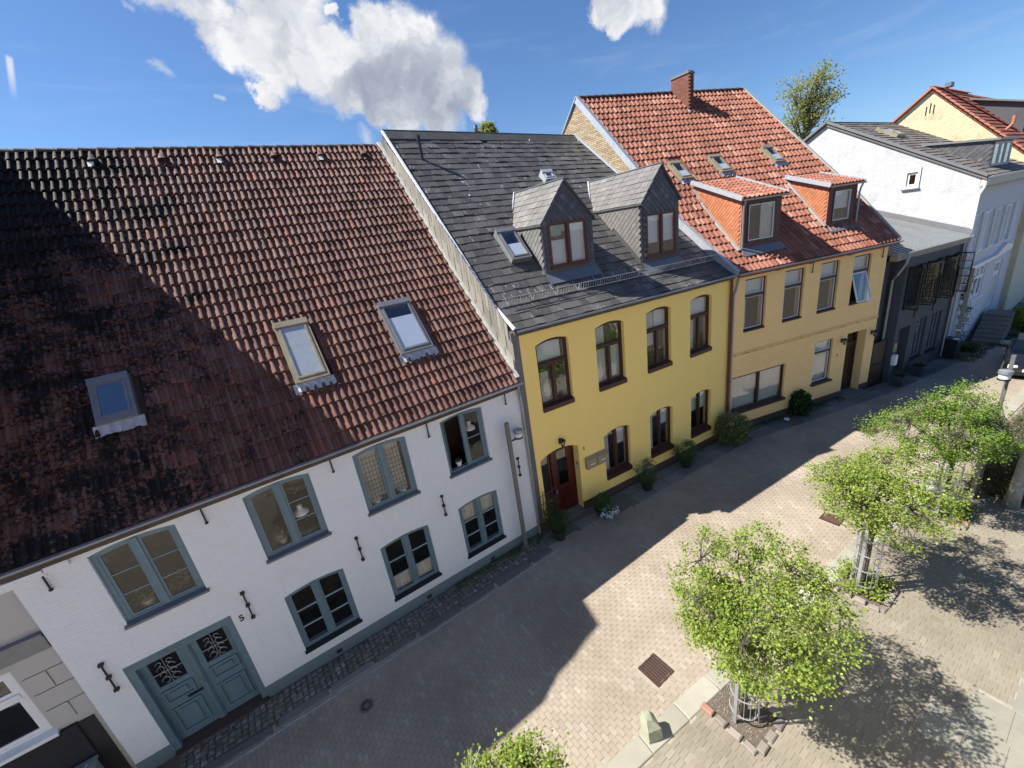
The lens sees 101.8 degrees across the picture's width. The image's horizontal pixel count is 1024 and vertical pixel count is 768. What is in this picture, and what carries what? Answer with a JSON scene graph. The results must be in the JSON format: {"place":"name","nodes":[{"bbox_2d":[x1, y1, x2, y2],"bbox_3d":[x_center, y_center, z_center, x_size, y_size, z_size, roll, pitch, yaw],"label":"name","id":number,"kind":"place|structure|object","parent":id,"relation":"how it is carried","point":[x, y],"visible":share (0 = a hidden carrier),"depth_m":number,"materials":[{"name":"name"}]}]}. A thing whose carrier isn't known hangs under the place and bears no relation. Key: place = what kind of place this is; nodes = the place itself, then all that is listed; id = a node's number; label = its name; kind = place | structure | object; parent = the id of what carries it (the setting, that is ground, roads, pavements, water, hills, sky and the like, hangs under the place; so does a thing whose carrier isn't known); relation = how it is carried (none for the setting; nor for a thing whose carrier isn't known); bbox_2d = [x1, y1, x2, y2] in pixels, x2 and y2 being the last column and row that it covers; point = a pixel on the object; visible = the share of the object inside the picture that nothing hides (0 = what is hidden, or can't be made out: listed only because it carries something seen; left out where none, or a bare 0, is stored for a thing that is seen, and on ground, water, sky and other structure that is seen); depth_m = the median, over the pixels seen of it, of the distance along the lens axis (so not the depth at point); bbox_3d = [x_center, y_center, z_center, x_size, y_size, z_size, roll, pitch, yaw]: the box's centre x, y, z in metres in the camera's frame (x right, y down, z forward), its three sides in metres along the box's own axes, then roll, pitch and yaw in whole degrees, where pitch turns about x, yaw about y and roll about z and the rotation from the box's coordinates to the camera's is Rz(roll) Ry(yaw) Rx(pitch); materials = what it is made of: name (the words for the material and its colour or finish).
{"place":"outdoors","nodes":[
{"label":"outdoors","id":0,"kind":"place"},
{"bbox_2d":[0,590,136,767],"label":"house","id":1,"kind":"structure","parent":0,"point":[50,716],"depth_m":7.64,"materials":[{"name":"grey paint"}]},
{"bbox_2d":[0,672,59,766],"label":"window","id":2,"kind":"structure","parent":1,"relation":"in","point":[23,728],"depth_m":7.57,"materials":[{"name":"white paint"}]},
{"bbox_2d":[74,754,103,767],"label":"utility cabinet","id":3,"kind":"object","parent":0,"point":[93,762],"visible":1,"depth_m":8.06,"materials":[{"name":"grey metal"}]},
{"bbox_2d":[156,532,558,767],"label":"pavement","id":4,"kind":"structure","parent":0,"point":[254,727],"depth_m":10.37,"materials":[{"name":"stone"}]},
{"bbox_2d":[504,422,529,549],"bbox_3d":[0.309,3.149,12.759,0.575,4.500,0.286,-20,23,-30],"label":"street lamp","id":5,"kind":"object","parent":4,"relation":"on","point":[517,432],"visible":1,"depth_m":12.42,"materials":[{"name":"black metal"}]},
{"bbox_2d":[0,0,1023,148],"label":"sky","id":6,"kind":"structure","parent":0,"point":[74,73],"materials":[{"name":"blue"}]},
{"bbox_2d":[219,298,1023,767],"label":"street","id":7,"kind":"structure","parent":0,"point":[573,634],"depth_m":10.47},
{"bbox_2d":[359,698,373,712],"bbox_3d":[-3.296,7.292,9.434,0.320,0.018,0.320,-20,23,-30],"label":"valve cover","id":8,"kind":"object","parent":7,"relation":"on","point":[366,705],"visible":1,"depth_m":9.42,"materials":[{"name":"grey metal"}]},
{"bbox_2d":[638,653,673,687],"bbox_3d":[3.216,6.396,9.295,0.550,0.064,0.550,-20,23,-30],"label":"drain grate","id":9,"kind":"object","parent":7,"relation":"on","point":[655,669],"visible":1,"depth_m":9.28,"materials":[{"name":"brown metal"}]},
{"bbox_2d":[562,70,903,427],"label":"house","id":10,"kind":"structure","parent":7,"relation":"on","point":[798,236],"depth_m":18.34,"materials":[{"name":"yellow paint"}]},
{"bbox_2d":[666,160,696,183],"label":"roof window","id":11,"kind":"structure","parent":10,"relation":"in","point":[683,174],"depth_m":18.00,"materials":[{"name":"beige metal"}]},
{"bbox_2d":[707,153,734,177],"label":"roof window","id":12,"kind":"structure","parent":10,"relation":"in","point":[724,168],"depth_m":18.50,"materials":[{"name":"beige metal"}]},
{"bbox_2d":[743,276,764,332],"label":"window","id":13,"kind":"structure","parent":10,"relation":"in","point":[753,286],"depth_m":16.76,"materials":[{"name":"white paint"}]},
{"bbox_2d":[731,364,785,414],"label":"window","id":14,"kind":"structure","parent":10,"relation":"in","point":[766,384],"depth_m":18.32,"materials":[{"name":"glass"}]},
{"bbox_2d":[759,144,787,166],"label":"roof window","id":15,"kind":"structure","parent":10,"relation":"in","point":[772,154],"depth_m":19.24,"materials":[{"name":"beige metal"}]},
{"bbox_2d":[782,267,803,322],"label":"window","id":16,"kind":"structure","parent":10,"relation":"in","point":[792,276],"depth_m":17.30,"materials":[{"name":"white paint"}]},
{"bbox_2d":[810,338,832,386],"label":"window","id":17,"kind":"structure","parent":10,"relation":"in","point":[821,348],"depth_m":19.21,"materials":[{"name":"white glass"}]},
{"bbox_2d":[816,260,838,313],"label":"window","id":18,"kind":"structure","parent":10,"relation":"in","point":[826,268],"depth_m":17.83,"materials":[{"name":"grey glass"}]},
{"bbox_2d":[841,331,857,389],"bbox_3d":[16.003,-1.137,20.063,1.240,3.030,0.125,-14,20,-15],"label":"door","id":19,"kind":"structure","parent":10,"relation":"in","point":[851,345],"depth_m":20.17,"materials":[{"name":"brown wood"}]},
{"bbox_2d":[849,253,871,305],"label":"window","id":20,"kind":"structure","parent":10,"relation":"in","point":[859,262],"depth_m":18.33,"materials":[{"name":"white paint"}]},
{"bbox_2d":[867,339,887,386],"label":"garden gate","id":21,"kind":"structure","parent":10,"relation":"attached to","point":[877,362],"depth_m":20.34,"materials":[{"name":"brown wood"}]},
{"bbox_2d":[819,512,843,525],"bbox_3d":[9.834,4.159,12.797,0.450,0.064,0.520,-20,23,-30],"label":"drain grate","id":22,"kind":"object","parent":7,"relation":"on","point":[832,520],"visible":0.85,"depth_m":12.77,"materials":[{"name":"brown metal"}]},
{"bbox_2d":[852,424,884,435],"bbox_3d":[14.642,1.899,17.088,0.840,0.058,0.720,-14,20,-16],"label":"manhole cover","id":23,"kind":"object","parent":7,"relation":"on","point":[868,432],"visible":0.58,"depth_m":17.03,"materials":[{"name":"brown metal"}]},
{"bbox_2d":[892,81,1023,309],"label":"house","id":24,"kind":"structure","parent":7,"relation":"on","point":[946,112],"depth_m":26.65,"materials":[{"name":"paint"}]},
{"bbox_2d":[1000,333,1023,375],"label":"parked car","id":25,"kind":"object","parent":7,"relation":"on","point":[1015,346],"visible":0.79,"depth_m":19.73,"materials":[{"name":"black metal"}]},
{"bbox_2d":[1008,305,1023,332],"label":"shrub","id":26,"kind":"object","parent":7,"relation":"on","point":[1018,323],"visible":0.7,"depth_m":24.25,"materials":[{"name":"green plant"}]},
{"bbox_2d":[530,302,1023,550],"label":"pavement","id":27,"kind":"structure","parent":0,"point":[633,494],"depth_m":16.93,"materials":[{"name":"stone"}]},
{"bbox_2d":[539,486,560,529],"bbox_3d":[1.282,4.131,13.734,0.683,1.689,0.505,-10,20,-4],"label":"climbing plant","id":28,"kind":"object","parent":27,"relation":"on","point":[549,501],"visible":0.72,"depth_m":13.63,"materials":[{"name":"green plant"}]},
{"bbox_2d":[542,504,574,540],"bbox_3d":[1.508,4.482,13.488,0.917,1.136,1.041,-20,23,-30],"label":"potted plant","id":29,"kind":"object","parent":27,"relation":"on","point":[559,529],"visible":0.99,"depth_m":13.36,"materials":[{"name":"green plant"}]},
{"bbox_2d":[592,491,619,518],"bbox_3d":[3.128,4.150,14.216,0.878,0.821,1.028,-20,23,-30],"label":"potted plant","id":30,"kind":"object","parent":27,"relation":"on","point":[604,507],"visible":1,"depth_m":14.15,"materials":[{"name":"green plant"}]},
{"bbox_2d":[633,456,658,490],"bbox_3d":[4.932,3.266,15.223,0.843,1.298,1.001,-20,23,-30],"label":"potted plant","id":31,"kind":"object","parent":27,"relation":"on","point":[647,481],"visible":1,"depth_m":15.13,"materials":[{"name":"green plant"}]},
{"bbox_2d":[671,439,697,467],"bbox_3d":[6.750,2.658,16.255,1.071,1.238,1.030,-20,23,-30],"label":"potted plant","id":32,"kind":"object","parent":27,"relation":"on","point":[686,459],"visible":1,"depth_m":16.16,"materials":[{"name":"green plant"}]},
{"bbox_2d":[455,338,971,590],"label":"weeds","id":33,"kind":"object","parent":27,"relation":"on","point":[537,542],"visible":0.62,"depth_m":13.35,"materials":[{"name":"green plant"}]},
{"bbox_2d":[712,409,754,446],"bbox_3d":[9.126,1.888,17.286,1.596,1.592,1.350,-4,20,13],"label":"shrub","id":34,"kind":"object","parent":27,"relation":"on","point":[735,433],"visible":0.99,"depth_m":17.09,"materials":[{"name":"green plant"}]},
{"bbox_2d":[788,389,818,415],"bbox_3d":[13.029,0.892,18.747,1.081,1.267,1.344,-20,23,-30],"label":"shrub","id":35,"kind":"object","parent":27,"relation":"on","point":[801,402],"visible":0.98,"depth_m":18.57,"materials":[{"name":"green plant"}]},
{"bbox_2d":[890,369,908,386],"bbox_3d":[18.810,-0.308,20.195,0.540,0.802,0.560,-18,22,-24],"label":"planter","id":36,"kind":"object","parent":27,"relation":"on","point":[898,378],"visible":1,"depth_m":20.14,"materials":[{"name":"grey stone"}]},
{"bbox_2d":[803,121,1023,340],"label":"house","id":37,"kind":"structure","parent":27,"relation":"on","point":[977,185],"depth_m":22.47,"materials":[{"name":"white paint"}]},
{"bbox_2d":[875,127,905,137],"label":"roof window","id":38,"kind":"structure","parent":37,"relation":"in","point":[883,130],"depth_m":24.15,"materials":[{"name":"beige metal"}]},
{"bbox_2d":[960,264,984,306],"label":"window","id":39,"kind":"structure","parent":37,"relation":"in","point":[979,271],"depth_m":23.40,"materials":[{"name":"white paint"}]},
{"bbox_2d":[966,211,988,256],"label":"window","id":40,"kind":"structure","parent":37,"relation":"in","point":[971,244],"depth_m":21.41,"materials":[{"name":"white paint"}]},
{"bbox_2d":[980,207,999,250],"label":"window","id":41,"kind":"structure","parent":37,"relation":"in","point":[982,248],"depth_m":22.33,"materials":[{"name":"white paint"}]},
{"bbox_2d":[985,260,1000,306],"bbox_3d":[29.141,-6.116,25.256,1.400,2.750,0.095,-19,22,-27],"label":"door","id":42,"kind":"structure","parent":37,"relation":"in","point":[996,270],"depth_m":25.35,"materials":[{"name":"white paint"}]},
{"bbox_2d":[991,204,1009,245],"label":"window","id":43,"kind":"structure","parent":37,"relation":"in","point":[993,243],"depth_m":23.21,"materials":[{"name":"white paint"}]},
{"bbox_2d":[1001,201,1018,241],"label":"window","id":44,"kind":"structure","parent":37,"relation":"in","point":[1003,239],"depth_m":24.09,"materials":[{"name":"white paint"}]},
{"bbox_2d":[910,359,928,376],"bbox_3d":[20.493,-0.831,20.945,0.541,0.809,0.543,-18,22,-24],"label":"planter","id":45,"kind":"object","parent":27,"relation":"on","point":[918,369],"visible":1,"depth_m":20.88,"materials":[{"name":"green plant"}]},
{"bbox_2d":[941,336,963,357],"bbox_3d":[23.601,-1.953,22.351,0.637,1.097,0.680,-15,21,-19],"label":"wheelie bin","id":46,"kind":"object","parent":27,"relation":"on","point":[952,347],"visible":0.99,"depth_m":22.18,"materials":[{"name":"plastic"}]},
{"bbox_2d":[954,268,976,342],"bbox_3d":[24.674,-4.064,22.653,2.054,4.600,0.799,-20,23,-30],"label":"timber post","id":47,"kind":"object","parent":27,"relation":"on","point":[963,309],"visible":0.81,"depth_m":22.22,"materials":[{"name":"wood"}]},
{"bbox_2d":[959,341,980,351],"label":"shrub","id":48,"kind":"object","parent":27,"relation":"on","point":[969,346],"visible":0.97,"depth_m":22.84,"materials":[{"name":"green plant"}]},
{"bbox_2d":[943,333,1018,362],"bbox_3d":[26.480,-2.095,23.250,6.977,0.254,1.673,-15,21,-18],"label":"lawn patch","id":49,"kind":"object","parent":27,"relation":"on","point":[985,347],"visible":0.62,"depth_m":22.78,"materials":[{"name":"green plant"}]},
{"bbox_2d":[970,309,1016,344],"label":"entrance steps","id":50,"kind":"structure","parent":27,"relation":"on","point":[995,326],"depth_m":24.05,"materials":[{"name":"stone"}]},
{"bbox_2d":[641,404,1023,767],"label":"plaza","id":51,"kind":"structure","parent":0,"point":[939,683],"depth_m":8.40,"materials":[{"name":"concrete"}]},
{"bbox_2d":[700,674,785,755],"bbox_3d":[4.591,6.530,8.261,1.102,0.133,1.208,-20,23,-30],"label":"tree bed","id":52,"kind":"object","parent":51,"relation":"on","point":[755,736],"visible":0.75,"depth_m":8.10,"materials":[{"name":"soil"}]},
{"bbox_2d":[665,514,879,723],"bbox_3d":[4.461,4.650,7.610,3.309,4.105,3.170,-20,23,-30],"label":"tree","id":53,"kind":"object","parent":52,"relation":"on","point":[726,632],"visible":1,"depth_m":6.93,"materials":[{"name":"green plant"}]},
{"bbox_2d":[828,556,899,613],"bbox_3d":[8.777,4.926,10.496,1.427,0.474,1.397,-20,23,-30],"label":"tree bed","id":54,"kind":"object","parent":51,"relation":"on","point":[882,595],"visible":0.77,"depth_m":10.24,"materials":[{"name":"green plant"}]},
{"bbox_2d":[799,440,989,591],"bbox_3d":[8.609,3.408,9.996,3.588,3.678,3.178,-20,23,-30],"label":"tree","id":55,"kind":"object","parent":54,"relation":"on","point":[875,516],"visible":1,"depth_m":9.25,"materials":[{"name":"green plant"}]},
{"bbox_2d":[911,492,980,530],"bbox_3d":[12.813,3.670,12.343,1.511,0.495,1.480,-20,23,-30],"label":"tree bed","id":56,"kind":"object","parent":51,"relation":"on","point":[959,521],"visible":0.34,"depth_m":12.12,"materials":[{"name":"beige stone"}]},
{"bbox_2d":[852,375,1023,517],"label":"tree","id":57,"kind":"object","parent":56,"relation":"on","point":[987,424],"visible":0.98,"depth_m":11.20,"materials":[{"name":"green plant"}]},
{"bbox_2d":[968,461,982,499],"bbox_3d":[13.993,2.913,12.557,0.145,1.303,0.110,-20,23,-30],"label":"tree stake","id":58,"kind":"object","parent":51,"relation":"on","point":[977,474],"visible":0.77,"depth_m":12.53,"materials":[{"name":"wood"}]},
{"bbox_2d":[963,406,1023,502],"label":"hedge","id":59,"kind":"object","parent":51,"relation":"on","point":[999,475],"visible":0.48,"depth_m":12.66,"materials":[{"name":"green plant"}]},
{"bbox_2d":[974,355,1016,497],"bbox_3d":[13.813,1.389,12.021,0.558,4.550,0.286,-20,23,-30],"label":"street lamp","id":60,"kind":"object","parent":51,"relation":"on","point":[1004,375],"visible":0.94,"depth_m":11.43,"materials":[{"name":"black metal"}]},
{"bbox_2d":[1003,450,1023,509],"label":"tree","id":61,"kind":"object","parent":51,"relation":"on","point":[1014,496],"visible":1,"depth_m":11.99,"materials":[{"name":"plant"}]},
{"bbox_3d":[0.334,7.980,5.967,1.160,0.140,1.181,-20,23,-30],"label":"tree bed","id":62,"kind":"object","parent":51,"relation":"on","visible":0},
{"bbox_2d":[454,720,570,767],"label":"tree","id":63,"kind":"object","parent":62,"relation":"on","point":[517,753],"visible":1,"depth_m":5.83,"materials":[{"name":"green plant"}]},
{"bbox_2d":[1000,340,1009,344],"bbox_3d":[27.495,-2.332,23.180,0.585,0.240,0.570,5,24,33],"label":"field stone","id":64,"kind":"object","parent":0,"point":[1005,342],"visible":0.78,"depth_m":23.07,"materials":[{"name":"grey stone"}]},
{"label":"ground","id":65,"kind":"structure","parent":0,"visible":0},
{"bbox_2d":[0,144,540,767],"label":"house","id":66,"kind":"structure","parent":65,"relation":"on","point":[208,354],"depth_m":9.86,"materials":[{"name":"white paint"}]},
{"bbox_2d":[85,371,146,438],"bbox_3d":[-8.070,0.373,8.459,0.810,1.075,0.984,-20,23,-30],"label":"roof window","id":67,"kind":"structure","parent":66,"relation":"in","point":[113,397],"depth_m":8.36,"materials":[{"name":"grey metal"}]},
{"bbox_2d":[89,524,209,630],"bbox_3d":[-7.047,3.690,8.124,1.380,1.775,0.200,-20,23,-30],"label":"window","id":68,"kind":"structure","parent":66,"relation":"in","point":[168,601],"depth_m":8.15,"materials":[{"name":"blue wood"}]},
{"bbox_2d":[122,566,195,609],"bbox_3d":[-7.182,4.176,8.537,1.247,0.591,0.543,-20,23,-30],"label":"house plant","id":69,"kind":"object","parent":66,"relation":"on","point":[148,599],"visible":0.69,"depth_m":8.55,"materials":[{"name":"green plant"}]},
{"bbox_2d":[123,616,268,758],"bbox_3d":[-6.769,6.519,9.129,1.840,2.640,0.460,-20,23,-30],"label":"door","id":70,"kind":"structure","parent":66,"relation":"in","point":[199,685],"depth_m":9.15,"materials":[{"name":"blue wood"}]},
{"bbox_2d":[270,529,288,544],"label":"house plant","id":71,"kind":"object","parent":66,"relation":"in","point":[282,538],"visible":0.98,"depth_m":9.58,"materials":[{"name":"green plant"}]},
{"bbox_2d":[242,473,331,564],"bbox_3d":[-5.035,2.951,9.351,1.400,1.775,0.200,-20,23,-30],"label":"window","id":72,"kind":"structure","parent":66,"relation":"in","point":[298,542],"depth_m":9.41,"materials":[{"name":"blue wood"}]},
{"bbox_2d":[290,482,308,517],"bbox_3d":[-4.989,2.617,9.598,0.350,0.870,0.345,-20,23,-30],"label":"pendant lamp","id":73,"kind":"object","parent":66,"relation":"hanging from","point":[300,511],"visible":0.98,"depth_m":9.63,"materials":[{"name":"ceramic"}]},
{"bbox_2d":[272,317,336,394],"bbox_3d":[-5.171,-0.752,10.264,0.940,1.598,1.460,-20,23,-30],"label":"roof window","id":74,"kind":"structure","parent":66,"relation":"in","point":[306,363],"depth_m":10.15,"materials":[{"name":"beige metal"}]},
{"bbox_2d":[285,568,362,654],"bbox_3d":[-4.643,5.542,10.288,1.400,1.840,0.180,-20,23,-30],"label":"window","id":75,"kind":"structure","parent":66,"relation":"in","point":[334,631],"depth_m":10.35,"materials":[{"name":"blue wood"}]},
{"bbox_2d":[371,496,381,503],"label":"plant","id":76,"kind":"object","parent":66,"relation":"on","point":[376,499],"visible":0.83,"depth_m":10.71,"materials":[{"name":"plant"}]},
{"bbox_2d":[352,436,420,516],"bbox_3d":[-3.227,2.243,10.579,1.410,1.775,0.420,-20,23,-30],"label":"window","id":77,"kind":"structure","parent":66,"relation":"in","point":[380,471],"depth_m":10.63,"materials":[{"name":"blue wood"}]},
{"bbox_2d":[397,485,407,491],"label":"plant","id":78,"kind":"object","parent":66,"relation":"on","point":[403,487],"visible":0.9,"depth_m":11.05,"materials":[{"name":"plant"}]},
{"bbox_2d":[376,296,438,363],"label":"roof window","id":79,"kind":"structure","parent":66,"relation":"in","point":[408,333],"depth_m":11.46,"materials":[{"name":"grey metal"}]},
{"bbox_2d":[380,525,441,601],"bbox_3d":[-2.791,4.846,11.461,1.420,1.840,0.258,-20,23,-30],"label":"window","id":80,"kind":"structure","parent":66,"relation":"in","point":[415,570],"depth_m":11.56,"materials":[{"name":"blue wood"}]},
{"bbox_2d":[454,458,461,466],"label":"house plant","id":81,"kind":"object","parent":66,"relation":"in","point":[458,461],"visible":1,"depth_m":11.82,"materials":[{"name":"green plant"}]},
{"bbox_2d":[439,407,492,478],"bbox_3d":[-1.421,1.539,11.794,1.380,1.775,0.620,-20,23,-30],"label":"window","id":82,"kind":"structure","parent":66,"relation":"in","point":[471,464],"depth_m":11.75,"materials":[{"name":"blue wood"}]},
{"bbox_2d":[465,413,474,430],"bbox_3d":[-1.280,0.875,11.787,0.350,0.870,0.345,-20,23,-30],"label":"pendant lamp","id":83,"kind":"object","parent":66,"relation":"hanging from","point":[469,426],"visible":0.85,"depth_m":11.82,"materials":[{"name":"ceramic"}]},
{"bbox_2d":[458,490,505,558],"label":"window","id":84,"kind":"structure","parent":66,"relation":"in","point":[476,506],"depth_m":12.62,"materials":[{"name":"blue wood"}]},
{"bbox_2d":[478,120,498,132],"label":"tree","id":85,"kind":"object","parent":65,"relation":"on","point":[487,126],"visible":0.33,"depth_m":51.41,"materials":[{"name":"green plant"}]},
{"bbox_2d":[377,129,736,531],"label":"house","id":86,"kind":"structure","parent":65,"relation":"on","point":[598,291],"depth_m":14.53,"materials":[{"name":"yellow paint"}]},
{"bbox_2d":[493,226,531,263],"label":"roof window","id":87,"kind":"structure","parent":86,"relation":"in","point":[508,238],"depth_m":13.46,"materials":[{"name":"grey metal"}]},
{"bbox_2d":[539,169,556,182],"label":"roof window","id":88,"kind":"structure","parent":86,"relation":"in","point":[546,175],"depth_m":16.40,"materials":[{"name":"white glass"}]},
{"bbox_2d":[535,336,574,412],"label":"window","id":89,"kind":"structure","parent":86,"relation":"in","point":[549,348],"depth_m":13.00,"materials":[{"name":"brown wood"}]},
{"bbox_2d":[544,445,585,526],"bbox_3d":[1.673,3.372,14.206,1.530,2.780,0.520,-18,22,-25],"label":"door","id":90,"kind":"structure","parent":86,"relation":"in","point":[567,491],"depth_m":14.57,"materials":[{"name":"red wood"}]},
{"bbox_2d":[595,320,627,391],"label":"window","id":91,"kind":"structure","parent":86,"relation":"in","point":[615,377],"depth_m":14.09,"materials":[{"name":"brown wood"}]},
{"bbox_2d":[604,425,632,480],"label":"window","id":92,"kind":"structure","parent":86,"relation":"in","point":[618,435],"depth_m":15.29,"materials":[{"name":"brown wood"}]},
{"bbox_2d":[646,306,672,373],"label":"window","id":93,"kind":"structure","parent":86,"relation":"in","point":[654,323],"depth_m":14.94,"materials":[{"name":"brown wood"}]},
{"bbox_2d":[650,406,673,457],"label":"window","id":94,"kind":"structure","parent":86,"relation":"in","point":[660,448],"depth_m":16.25,"materials":[{"name":"brown wood"}]},
{"bbox_2d":[690,294,711,357],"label":"window","id":95,"kind":"structure","parent":86,"relation":"in","point":[697,305],"depth_m":15.91,"materials":[{"name":"brown wood"}]},
{"bbox_2d":[691,389,710,438],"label":"window","id":96,"kind":"structure","parent":86,"relation":"in","point":[697,401],"depth_m":17.20,"materials":[{"name":"brown wood"}]},
{"bbox_2d":[774,54,849,139],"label":"tree","id":97,"kind":"object","parent":65,"relation":"on","point":[807,116],"visible":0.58,"depth_m":43.95,"materials":[{"name":"green plant"}]},
{"bbox_2d":[602,389,1023,767],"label":"kerb","id":98,"kind":"structure","parent":65,"relation":"on","point":[683,710],"depth_m":8.55,"materials":[{"name":"stone"}]},
{"bbox_2d":[640,710,662,743],"bbox_3d":[2.706,6.628,8.075,0.294,0.530,0.334,-12,20,-11],"label":"stone bollard","id":99,"kind":"object","parent":98,"relation":"on","point":[651,729],"visible":1,"depth_m":7.98,"materials":[{"name":"beige stone"}]},
{"bbox_2d":[873,210,975,382],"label":"house","id":100,"kind":"structure","parent":65,"relation":"on","point":[925,263],"depth_m":20.39,"materials":[{"name":"grey paint"}]},
{"bbox_2d":[891,329,901,374],"bbox_3d":[19.123,-1.586,20.907,1.020,2.680,0.050,-17,21,-22],"label":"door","id":101,"kind":"structure","parent":100,"relation":"in","point":[900,330],"depth_m":20.95,"materials":[{"name":"grey metal"}]},
{"bbox_2d":[909,317,924,360],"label":"window","id":102,"kind":"structure","parent":100,"relation":"in","point":[914,354],"depth_m":21.30,"materials":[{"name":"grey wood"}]},
{"bbox_2d":[902,263,939,310],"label":"window","id":103,"kind":"structure","parent":100,"relation":"in","point":[920,267],"depth_m":19.34,"materials":[{"name":"black metal"}]},
{"bbox_2d":[924,311,938,353],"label":"window","id":104,"kind":"structure","parent":100,"relation":"in","point":[934,318],"depth_m":21.88,"materials":[{"name":"grey wood"}]},
{"bbox_2d":[920,257,958,303],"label":"window","id":105,"kind":"structure","parent":100,"relation":"in","point":[939,260],"depth_m":19.93,"materials":[{"name":"black metal"}]},
{"bbox_2d":[938,251,975,296],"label":"window","id":106,"kind":"structure","parent":100,"relation":"in","point":[956,254],"depth_m":20.60,"materials":[{"name":"black metal"}]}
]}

